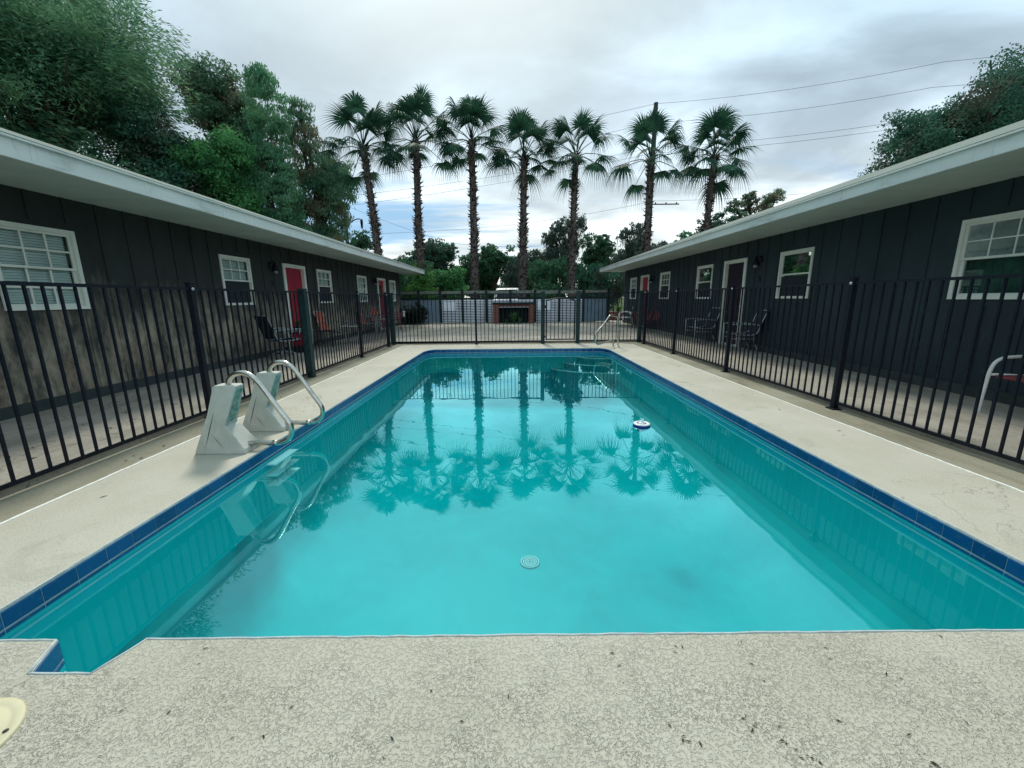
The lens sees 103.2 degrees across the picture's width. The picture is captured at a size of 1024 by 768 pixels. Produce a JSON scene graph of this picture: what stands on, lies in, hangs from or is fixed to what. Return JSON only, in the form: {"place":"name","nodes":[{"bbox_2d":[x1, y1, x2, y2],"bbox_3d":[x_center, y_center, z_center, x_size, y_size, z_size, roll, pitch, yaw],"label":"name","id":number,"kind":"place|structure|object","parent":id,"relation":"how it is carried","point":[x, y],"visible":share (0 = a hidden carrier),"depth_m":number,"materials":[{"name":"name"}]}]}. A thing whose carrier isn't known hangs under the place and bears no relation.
{"place":"outdoors","nodes":[
{"label":"outdoors","id":0,"kind":"place"},
{"bbox_2d":[0,343,1023,767],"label":"pool deck","id":1,"kind":"structure","parent":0,"point":[580,701],"depth_m":1.34,"materials":[{"name":"beige concrete"}]},
{"bbox_2d":[0,697,26,747],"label":"skimmer lid","id":2,"kind":"object","parent":1,"relation":"on","point":[13,711],"visible":1,"depth_m":1.25,"materials":[{"name":"beige plastic"}]},
{"bbox_2d":[195,370,294,453],"bbox_3d":[-2.249,0.225,3.412,0.795,0.692,0.208,-1,12,0],"label":"ladder pedestal","id":3,"kind":"object","parent":1,"relation":"on","point":[224,431],"visible":1,"depth_m":3.37,"materials":[{"name":"plastic"}]},
{"bbox_2d":[243,360,324,431],"bbox_3d":[-2.251,0.105,3.979,0.795,0.692,0.208,-1,12,0],"label":"ladder pedestal","id":4,"kind":"object","parent":1,"relation":"on","point":[262,414],"visible":0.94,"depth_m":3.93,"materials":[{"name":"plastic"}]},
{"bbox_2d":[0,325,968,767],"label":"leaf litter","id":5,"kind":"object","parent":1,"relation":"on","point":[618,665],"visible":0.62,"depth_m":1.22,"materials":[{"name":"brown plant"}]},
{"bbox_2d":[0,348,1023,674],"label":"swimming pool","id":6,"kind":"structure","parent":1,"relation":"in","point":[478,516],"depth_m":3.60,"materials":[{"name":"teal liquid"}]},
{"bbox_2d":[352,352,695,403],"bbox_3d":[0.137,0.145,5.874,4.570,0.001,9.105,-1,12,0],"label":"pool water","id":7,"kind":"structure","parent":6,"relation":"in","point":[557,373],"depth_m":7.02,"materials":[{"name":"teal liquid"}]},
{"bbox_2d":[633,419,650,431],"bbox_3d":[1.402,0.439,4.390,0.186,0.136,0.186,-1,12,0],"label":"chlorine floater","id":8,"kind":"object","parent":7,"relation":"on","point":[642,426],"visible":1,"depth_m":4.34,"materials":[{"name":"white plastic"}]},
{"bbox_2d":[0,344,1023,524],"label":"expansion joint","id":9,"kind":"object","parent":1,"relation":"on","point":[107,476],"visible":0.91,"depth_m":3.29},
{"bbox_2d":[594,315,618,347],"bbox_3d":[2.375,-1.294,10.075,0.953,0.838,0.089,-9,15,-36],"label":"pool handrail","id":10,"kind":"object","parent":1,"relation":"on","point":[603,324],"visible":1,"depth_m":10.13,"materials":[{"name":"metal"}]},
{"bbox_2d":[0,321,1023,497],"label":"patio slab","id":11,"kind":"structure","parent":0,"point":[13,440],"depth_m":4.84,"materials":[{"name":"concrete"}]},
{"bbox_2d":[252,315,300,358],"bbox_3d":[-5.075,-1.038,8.858,0.627,0.943,0.745,7,14,31],"label":"patio chair","id":12,"kind":"object","parent":11,"relation":"on","point":[265,328],"visible":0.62,"depth_m":8.68,"materials":[{"name":"black metal"}]},
{"bbox_2d":[287,329,313,352],"bbox_3d":[-5.125,-1.052,9.929,0.480,0.530,0.480,-3,12,-10],"label":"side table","id":13,"kind":"object","parent":11,"relation":"on","point":[293,331],"visible":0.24,"depth_m":9.68,"materials":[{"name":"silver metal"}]},
{"bbox_2d":[292,332,313,352],"bbox_3d":[-5.125,-1.030,9.933,0.400,0.485,0.400,-3,12,-10],"label":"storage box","id":14,"kind":"object","parent":11,"relation":"on","point":[294,347],"visible":0.3,"depth_m":9.76,"materials":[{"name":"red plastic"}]},
{"bbox_2d":[315,330,335,346],"bbox_3d":[-5.029,-1.230,11.016,0.521,0.428,0.521,-3,12,-10],"label":"side table","id":15,"kind":"object","parent":11,"relation":"on","point":[327,331],"visible":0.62,"depth_m":10.90,"materials":[{"name":"black plastic"}]},
{"bbox_2d":[313,311,348,343],"bbox_3d":[-5.173,-1.622,11.648,0.745,0.949,0.627,-1,12,0],"label":"patio chair","id":16,"kind":"object","parent":11,"relation":"on","point":[327,324],"visible":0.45,"depth_m":11.63,"materials":[{"name":"metal"}]},
{"bbox_2d":[356,310,380,334],"bbox_3d":[-5.254,-2.298,14.869,0.745,0.949,0.627,-2,12,-8],"label":"patio chair","id":17,"kind":"object","parent":11,"relation":"on","point":[369,323],"visible":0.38,"depth_m":14.76,"materials":[{"name":"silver metal"}]},
{"bbox_2d":[370,307,384,331],"bbox_3d":[-5.257,-2.582,16.214,0.745,0.949,0.628,3,12,15],"label":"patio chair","id":18,"kind":"object","parent":11,"relation":"on","point":[374,314],"visible":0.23,"depth_m":16.14,"materials":[{"name":"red metal"}]},
{"bbox_2d":[388,312,402,329],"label":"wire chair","id":19,"kind":"object","parent":11,"relation":"on","point":[398,317],"visible":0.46,"depth_m":16.90,"materials":[{"name":"metal"}]},
{"bbox_2d":[505,313,520,323],"bbox_3d":[0.042,-3.372,20.443,0.955,0.665,0.904,-12,16,-43],"label":"spiky plant","id":20,"kind":"object","parent":11,"relation":"on","point":[512,316],"visible":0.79,"depth_m":20.45,"materials":[{"name":"green plant"}]},
{"bbox_2d":[492,302,534,323],"bbox_3d":[0.083,-3.690,21.042,2.160,1.080,0.760,-1,12,0],"label":"outdoor brick fireplace","id":21,"kind":"object","parent":11,"relation":"on","point":[523,311],"visible":0.83,"depth_m":21.18,"materials":[{"name":"red brick"}]},
{"bbox_2d":[618,307,633,322],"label":"tube chair","id":22,"kind":"object","parent":11,"relation":"on","point":[626,317],"visible":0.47,"depth_m":17.52,"materials":[{"name":"metal"}]},
{"bbox_2d":[634,309,653,328],"bbox_3d":[5.408,-2.748,16.547,0.745,0.949,0.627,2,12,10],"label":"patio chair","id":23,"kind":"object","parent":11,"relation":"on","point":[642,318],"visible":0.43,"depth_m":16.37,"materials":[{"name":"black metal"}]},
{"bbox_2d":[642,310,659,326],"bbox_3d":[5.431,-2.597,15.829,0.745,0.949,0.628,-2,12,-5],"label":"patio chair","id":24,"kind":"object","parent":11,"relation":"on","point":[653,317],"visible":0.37,"depth_m":15.78,"materials":[{"name":"black metal"}]},
{"bbox_2d":[685,307,721,342],"bbox_3d":[5.347,-1.656,11.371,0.745,0.949,0.627,-1,12,0],"label":"patio chair","id":25,"kind":"object","parent":11,"relation":"on","point":[708,321],"visible":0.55,"depth_m":11.27,"materials":[{"name":"black metal"}]},
{"bbox_2d":[722,310,766,352],"bbox_3d":[5.353,-1.235,9.373,0.745,0.949,0.628,2,12,12],"label":"patio chair","id":26,"kind":"object","parent":11,"relation":"on","point":[758,322],"visible":0.5,"depth_m":9.28,"materials":[{"name":"black metal"}]},
{"bbox_2d":[977,355,1023,411],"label":"tube chair","id":27,"kind":"object","parent":11,"relation":"on","point":[1012,377],"visible":0.77,"depth_m":4.24,"materials":[{"name":"white metal"}]},
{"bbox_2d":[51,0,1023,297],"label":"sky","id":28,"kind":"structure","parent":0,"point":[552,58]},
{"bbox_2d":[467,299,623,322],"bbox_3d":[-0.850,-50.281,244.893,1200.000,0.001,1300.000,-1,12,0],"label":"ground","id":29,"kind":"structure","parent":0,"point":[622,308],"depth_m":48.88,"materials":[{"name":"grey concrete"}]},
{"bbox_2d":[0,0,206,189],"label":"feathery tree","id":30,"kind":"object","parent":29,"relation":"on","point":[59,64],"visible":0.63,"depth_m":16.73,"materials":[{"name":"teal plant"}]},
{"bbox_2d":[68,87,204,194],"bbox_3d":[-17.733,-8.206,19.972,6.330,10.952,4.893,-1,12,0],"label":"broadleaf tree","id":31,"kind":"object","parent":29,"relation":"on","point":[150,140],"visible":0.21,"depth_m":18.83,"materials":[{"name":"green plant"}]},
{"bbox_2d":[0,127,424,420],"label":"motel building","id":32,"kind":"structure","parent":29,"relation":"on","point":[67,216],"depth_m":5.81,"materials":[{"name":"grey wood"}]},
{"bbox_2d":[0,220,90,310],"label":"window","id":33,"kind":"structure","parent":32,"relation":"in","point":[15,296],"depth_m":4.82,"materials":[{"name":"white glass"}]},
{"bbox_2d":[218,254,255,304],"bbox_3d":[-5.606,-2.094,8.256,0.107,0.960,0.920,-1,12,0],"label":"window","id":34,"kind":"structure","parent":32,"relation":"in","point":[233,283],"depth_m":8.27,"materials":[{"name":"white glass"}]},
{"bbox_2d":[282,263,312,338],"bbox_3d":[-5.605,-1.996,10.602,0.160,2.152,1.090,-1,12,0],"label":"door","id":35,"kind":"structure","parent":32,"relation":"in","point":[294,276],"depth_m":10.49,"materials":[{"name":"red paint"}]},
{"bbox_2d":[316,269,333,302],"bbox_3d":[-5.620,-2.911,12.136,0.107,0.960,0.930,-1,12,0],"label":"window","id":36,"kind":"structure","parent":32,"relation":"in","point":[323,286],"depth_m":12.19,"materials":[{"name":"white glass"}]},
{"bbox_2d":[356,275,367,301],"bbox_3d":[-5.631,-3.557,15.199,0.107,0.960,0.950,-1,12,0],"label":"window","id":37,"kind":"structure","parent":32,"relation":"in","point":[361,289],"depth_m":15.29,"materials":[{"name":"white glass"}]},
{"bbox_2d":[377,278,385,329],"bbox_3d":[-5.630,-3.470,17.593,0.160,2.152,1.080,-1,12,0],"label":"door","id":38,"kind":"structure","parent":32,"relation":"in","point":[381,285],"depth_m":17.61,"materials":[{"name":"red paint"}]},
{"bbox_2d":[389,280,395,300],"bbox_3d":[-5.644,-4.379,19.103,0.107,0.960,0.970,-1,12,0],"label":"window","id":39,"kind":"structure","parent":32,"relation":"in","point":[391,289],"depth_m":19.30,"materials":[{"name":"clear glass"}]},
{"bbox_2d":[162,123,270,215],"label":"broadleaf tree","id":40,"kind":"object","parent":29,"relation":"on","point":[222,162],"visible":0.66,"depth_m":20.86,"materials":[{"name":"green plant"}]},
{"bbox_2d":[162,50,283,177],"bbox_3d":[-16.715,-11.458,25.048,6.120,15.200,4.432,-1,12,0],"label":"tall tree","id":41,"kind":"object","parent":29,"relation":"on","point":[222,103],"visible":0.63,"depth_m":23.07,"materials":[{"name":"green plant"}]},
{"bbox_2d":[240,61,312,231],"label":"vine covered tree","id":42,"kind":"object","parent":29,"relation":"on","point":[281,181],"visible":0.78,"depth_m":22.76,"materials":[{"name":"green plant"}]},
{"bbox_2d":[282,95,358,245],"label":"tall tree","id":43,"kind":"object","parent":29,"relation":"on","point":[322,205],"visible":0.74,"depth_m":25.43,"materials":[{"name":"green plant"}]},
{"bbox_2d":[344,216,362,243],"bbox_3d":[-12.111,-9.482,31.684,1.466,8.500,0.297,-1,12,0],"label":"utility pole","id":44,"kind":"object","parent":29,"relation":"on","point":[361,221],"visible":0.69,"depth_m":31.04,"materials":[{"name":"metal"}]},
{"bbox_2d":[353,208,529,246],"bbox_3d":[-5.177,-12.381,31.965,15.079,2.984,0.218,-2,12,-6],"label":"overhead wire","id":45,"kind":"object","parent":44,"relation":"attached to","point":[440,239],"visible":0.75,"depth_m":32.30,"materials":[{"name":"black metal"}]},
{"bbox_2d":[349,193,807,234],"bbox_3d":[3.829,-13.179,30.961,48.001,3.168,0.019,-1,12,0],"label":"overhead wire","id":46,"kind":"object","parent":44,"relation":"attached to","point":[552,219],"visible":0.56,"depth_m":31.08,"materials":[{"name":"black metal"}]},
{"bbox_2d":[336,229,373,250],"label":"broadleaf tree","id":47,"kind":"object","parent":29,"relation":"on","point":[363,241],"visible":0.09,"depth_m":37.49,"materials":[{"name":"green plant"}]},
{"bbox_2d":[315,90,406,255],"bbox_3d":[-8.121,-9.264,22.380,5.179,11.860,5.726,-1,12,0],"label":"fan palm","id":48,"kind":"object","parent":29,"relation":"on","point":[354,104],"visible":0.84,"depth_m":21.70,"materials":[{"name":"green plant"}]},
{"bbox_2d":[393,255,411,300],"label":"broadleaf tree","id":49,"kind":"object","parent":29,"relation":"on","point":[400,258],"visible":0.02,"depth_m":41.53,"materials":[{"name":"green plant"}]},
{"bbox_2d":[399,261,409,300],"bbox_3d":[-7.286,-5.318,23.281,3.062,3.734,2.631,-1,12,0],"label":"dark shrub","id":50,"kind":"object","parent":29,"relation":"on","point":[404,277],"visible":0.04,"depth_m":22.88,"materials":[{"name":"green plant"}]},
{"bbox_2d":[399,302,428,324],"bbox_3d":[-5.077,-3.505,20.579,1.703,1.311,0.980,-1,12,0],"label":"clipped hedge","id":51,"kind":"object","parent":29,"relation":"on","point":[413,317],"visible":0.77,"depth_m":20.47,"materials":[{"name":"green plant"}]},
{"bbox_2d":[369,82,466,290],"bbox_3d":[-5.344,-9.507,22.629,5.246,12.164,5.858,9,15,38],"label":"fan palm","id":52,"kind":"object","parent":29,"relation":"on","point":[410,107],"visible":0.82,"depth_m":21.81,"materials":[{"name":"green plant"}]},
{"bbox_2d":[400,263,437,300],"bbox_3d":[-5.396,-5.082,22.793,2.612,3.456,2.292,-1,12,0],"label":"fern shrub","id":53,"kind":"object","parent":29,"relation":"on","point":[422,279],"visible":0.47,"depth_m":22.38,"materials":[{"name":"green plant"}]},
{"bbox_2d":[402,259,437,288],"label":"broadleaf tree","id":54,"kind":"object","parent":29,"relation":"on","point":[428,264],"visible":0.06,"depth_m":29.77,"materials":[{"name":"green plant"}]},
{"bbox_2d":[401,237,458,283],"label":"broadleaf tree","id":55,"kind":"object","parent":29,"relation":"on","point":[440,254],"visible":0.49,"depth_m":35.10,"materials":[{"name":"green plant"}]},
{"bbox_2d":[427,266,468,299],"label":"broadleaf tree","id":56,"kind":"object","parent":29,"relation":"on","point":[449,280],"visible":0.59,"depth_m":25.77,"materials":[{"name":"green plant"}]},
{"bbox_2d":[427,93,514,299],"bbox_3d":[-2.110,-9.407,22.813,4.824,11.797,5.090,-1,12,0],"label":"fan palm","id":57,"kind":"object","parent":29,"relation":"on","point":[464,112],"visible":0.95,"depth_m":21.80,"materials":[{"name":"green plant"}]},
{"bbox_2d":[455,252,499,299],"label":"broadleaf tree","id":58,"kind":"object","parent":29,"relation":"on","point":[484,286],"visible":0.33,"depth_m":38.13,"materials":[{"name":"green plant"}]},
{"bbox_2d":[466,243,513,290],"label":"broadleaf tree","id":59,"kind":"object","parent":29,"relation":"on","point":[492,260],"visible":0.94,"depth_m":35.84,"materials":[{"name":"green plant"}]},
{"bbox_2d":[400,288,609,322],"bbox_3d":[-0.432,-4.155,21.606,11.200,1.787,0.140,-1,12,0],"label":"slat screen","id":60,"kind":"object","parent":29,"relation":"on","point":[462,313],"visible":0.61,"depth_m":21.59,"materials":[{"name":"grey paint"}]},
{"bbox_2d":[0,342,1023,522],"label":"deck border","id":61,"kind":"object","parent":29,"relation":"on","point":[24,500],"visible":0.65,"depth_m":3.54,"materials":[{"name":"concrete"}]},
{"bbox_2d":[0,281,395,490],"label":"metal fence","id":62,"kind":"object","parent":61,"relation":"on","point":[305,324],"visible":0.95,"depth_m":3.98,"materials":[{"name":"black metal"}]},
{"bbox_2d":[392,291,640,343],"bbox_3d":[0.125,-1.840,11.314,6.840,1.432,0.120,-1,12,0],"label":"metal fence","id":63,"kind":"object","parent":61,"relation":"on","point":[578,304],"visible":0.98,"depth_m":11.29,"materials":[{"name":"black metal"}]},
{"bbox_2d":[545,298,575,339],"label":"fence gate","id":64,"kind":"structure","parent":63,"relation":"attached to","point":[562,318],"depth_m":11.31,"materials":[{"name":"black metal"}]},
{"bbox_2d":[636,273,1023,464],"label":"metal fence","id":65,"kind":"object","parent":61,"relation":"on","point":[853,283],"visible":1,"depth_m":4.34,"materials":[{"name":"black metal"}]},
{"bbox_2d":[480,106,563,299],"bbox_3d":[0.501,-9.050,22.668,5.055,11.155,5.098,-1,12,0],"label":"fan palm","id":66,"kind":"object","parent":29,"relation":"on","point":[519,122],"visible":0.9,"depth_m":22.08,"materials":[{"name":"green plant"}]},
{"bbox_2d":[500,248,543,296],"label":"broadleaf tree","id":67,"kind":"object","parent":29,"relation":"on","point":[510,278],"visible":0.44,"depth_m":35.07,"materials":[{"name":"green plant"}]},
{"bbox_2d":[456,244,616,299],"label":"distant woods","id":68,"kind":"object","parent":29,"relation":"on","point":[510,248],"depth_m":53.88,"materials":[{"name":"green plant"}]},
{"bbox_2d":[526,256,585,296],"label":"broadleaf tree","id":69,"kind":"object","parent":29,"relation":"on","point":[546,276],"visible":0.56,"depth_m":31.71,"materials":[{"name":"green plant"}]},
{"bbox_2d":[541,213,587,293],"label":"broadleaf tree","id":70,"kind":"object","parent":29,"relation":"on","point":[556,234],"visible":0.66,"depth_m":33.95,"materials":[{"name":"green plant"}]},
{"bbox_2d":[532,106,619,298],"bbox_3d":[3.235,-9.124,22.712,5.049,11.234,4.994,11,16,43],"label":"fan palm","id":71,"kind":"object","parent":29,"relation":"on","point":[583,124],"visible":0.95,"depth_m":21.98,"materials":[{"name":"green plant"}]},
{"bbox_2d":[578,232,616,277],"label":"broadleaf tree","id":72,"kind":"object","parent":29,"relation":"on","point":[600,250],"visible":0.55,"depth_m":37.52,"materials":[{"name":"green plant"}]},
{"bbox_2d":[575,263,624,310],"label":"broadleaf tree","id":73,"kind":"object","parent":29,"relation":"on","point":[596,279],"visible":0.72,"depth_m":31.17,"materials":[{"name":"green plant"}]},
{"bbox_2d":[609,221,660,273],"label":"broadleaf tree","id":74,"kind":"object","parent":29,"relation":"on","point":[634,244],"visible":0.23,"depth_m":34.14,"materials":[{"name":"green plant"}]},
{"bbox_2d":[634,240,668,255],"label":"broadleaf tree","id":75,"kind":"object","parent":29,"relation":"on","point":[663,243],"visible":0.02,"depth_m":29.18,"materials":[{"name":"green plant"}]},
{"bbox_2d":[605,107,704,252],"bbox_3d":[7.480,-9.153,22.697,4.612,11.196,5.159,-4,12,-18],"label":"fan palm","id":76,"kind":"object","parent":29,"relation":"on","point":[656,121],"visible":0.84,"depth_m":21.86,"materials":[{"name":"green plant"}]},
{"bbox_2d":[650,102,678,242],"bbox_3d":[11.507,-12.980,31.030,2.428,15.200,0.434,-1,12,0],"label":"utility pole","id":77,"kind":"object","parent":29,"relation":"on","point":[655,108],"visible":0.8,"depth_m":30.01,"materials":[{"name":"brown wood"}]},
{"bbox_2d":[361,124,881,194],"bbox_3d":[14.137,-15.532,27.650,68.734,4.178,4.486,1,12,8],"label":"overhead wire","id":78,"kind":"object","parent":77,"relation":"attached to","point":[638,150],"visible":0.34,"depth_m":29.91,"materials":[{"name":"black metal"}]},
{"bbox_2d":[350,128,895,205],"bbox_3d":[14.148,-15.075,27.819,68.749,4.343,4.529,1,12,8],"label":"overhead wire","id":79,"kind":"object","parent":77,"relation":"attached to","point":[632,157],"visible":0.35,"depth_m":30.27,"materials":[{"name":"black metal"}]},
{"bbox_2d":[381,84,969,174],"bbox_3d":[14.128,-16.540,27.437,68.734,5.118,4.486,1,12,8],"label":"overhead wire","id":80,"kind":"object","parent":77,"relation":"attached to","point":[763,113],"visible":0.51,"depth_m":27.21,"materials":[{"name":"black metal"}]},
{"bbox_2d":[346,54,1015,165],"bbox_3d":[14.187,-17.508,26.937,68.887,5.418,4.921,1,12,9],"label":"overhead wire","id":81,"kind":"object","parent":77,"relation":"attached to","point":[766,92],"visible":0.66,"depth_m":27.06,"materials":[{"name":"black metal"}]},
{"bbox_2d":[674,230,694,241],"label":"broadleaf tree","id":82,"kind":"object","parent":29,"relation":"on","point":[684,234],"visible":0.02,"depth_m":30.25,"materials":[{"name":"green plant"}]},
{"bbox_2d":[663,103,762,231],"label":"fan palm","id":83,"kind":"object","parent":29,"relation":"on","point":[720,119],"visible":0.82,"depth_m":21.82,"materials":[{"name":"green plant"}]},
{"bbox_2d":[693,207,741,234],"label":"broadleaf tree","id":84,"kind":"object","parent":29,"relation":"on","point":[717,220],"visible":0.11,"depth_m":25.53,"materials":[{"name":"green plant"}]},
{"bbox_2d":[723,188,786,221],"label":"broadleaf tree","id":85,"kind":"object","parent":29,"relation":"on","point":[766,202],"visible":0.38,"depth_m":24.87,"materials":[{"name":"green plant"}]},
{"bbox_2d":[600,120,1023,407],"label":"motel building","id":86,"kind":"structure","parent":29,"relation":"on","point":[955,210],"depth_m":6.02,"materials":[{"name":"wood"}]},
{"bbox_2d":[630,277,636,298],"bbox_3d":[5.689,-4.471,18.981,0.080,0.960,0.950,-1,12,0],"label":"window","id":87,"kind":"structure","parent":86,"relation":"in","point":[633,281],"depth_m":19.02,"materials":[{"name":"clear glass"}]},
{"bbox_2d":[640,274,649,322],"bbox_3d":[5.710,-3.565,17.491,0.160,2.182,1.080,-1,12,0],"label":"door","id":88,"kind":"structure","parent":86,"relation":"in","point":[644,285],"depth_m":17.56,"materials":[{"name":"red paint"}]},
{"bbox_2d":[659,271,670,298],"bbox_3d":[5.703,-3.666,15.124,0.080,0.965,0.970,-1,12,0],"label":"window","id":89,"kind":"structure","parent":86,"relation":"in","point":[664,277],"depth_m":15.16,"materials":[{"name":"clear glass"}]},
{"bbox_2d":[695,264,713,298],"bbox_3d":[5.744,-3.019,12.041,0.142,0.960,0.970,-1,12,0],"label":"window","id":90,"kind":"structure","parent":86,"relation":"in","point":[704,273],"depth_m":12.05,"materials":[{"name":"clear glass"}]},
{"bbox_2d":[718,258,747,346],"bbox_3d":[5.734,-2.100,10.549,0.160,2.177,1.050,-1,12,0],"label":"door","id":91,"kind":"structure","parent":86,"relation":"in","point":[734,273],"depth_m":10.51,"materials":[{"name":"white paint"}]},
{"bbox_2d":[775,247,814,297],"bbox_3d":[5.758,-2.221,8.221,0.142,0.955,0.965,-1,12,0],"label":"window","id":92,"kind":"structure","parent":86,"relation":"in","point":[795,266],"depth_m":8.20,"materials":[{"name":"clear glass"}]},
{"bbox_2d":[947,210,1023,298],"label":"window","id":93,"kind":"structure","parent":86,"relation":"in","point":[997,242],"depth_m":4.91,"materials":[{"name":"clear glass"}]},
{"bbox_2d":[856,42,1023,176],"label":"oak tree","id":94,"kind":"object","parent":29,"relation":"on","point":[1001,104],"visible":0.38,"depth_m":15.84,"materials":[{"name":"green plant"}]},
{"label":"road","id":95,"kind":"structure","parent":0,"visible":0},
{"bbox_2d":[493,287,518,299],"bbox_3d":[-0.295,-5.559,27.610,1.955,2.075,4.668,-1,12,0],"label":"parked car","id":96,"kind":"object","parent":95,"relation":"on","point":[505,289],"visible":0.21,"depth_m":26.46,"materials":[{"name":"paint"}]},
{"bbox_2d":[610,306,622,319],"bbox_3d":[6.091,-4.190,23.780,0.933,0.884,0.788,-1,12,0],"label":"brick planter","id":97,"kind":"object","parent":95,"relation":"on","point":[615,313],"visible":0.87,"depth_m":23.54,"materials":[{"name":"brown brick"}]}
]}

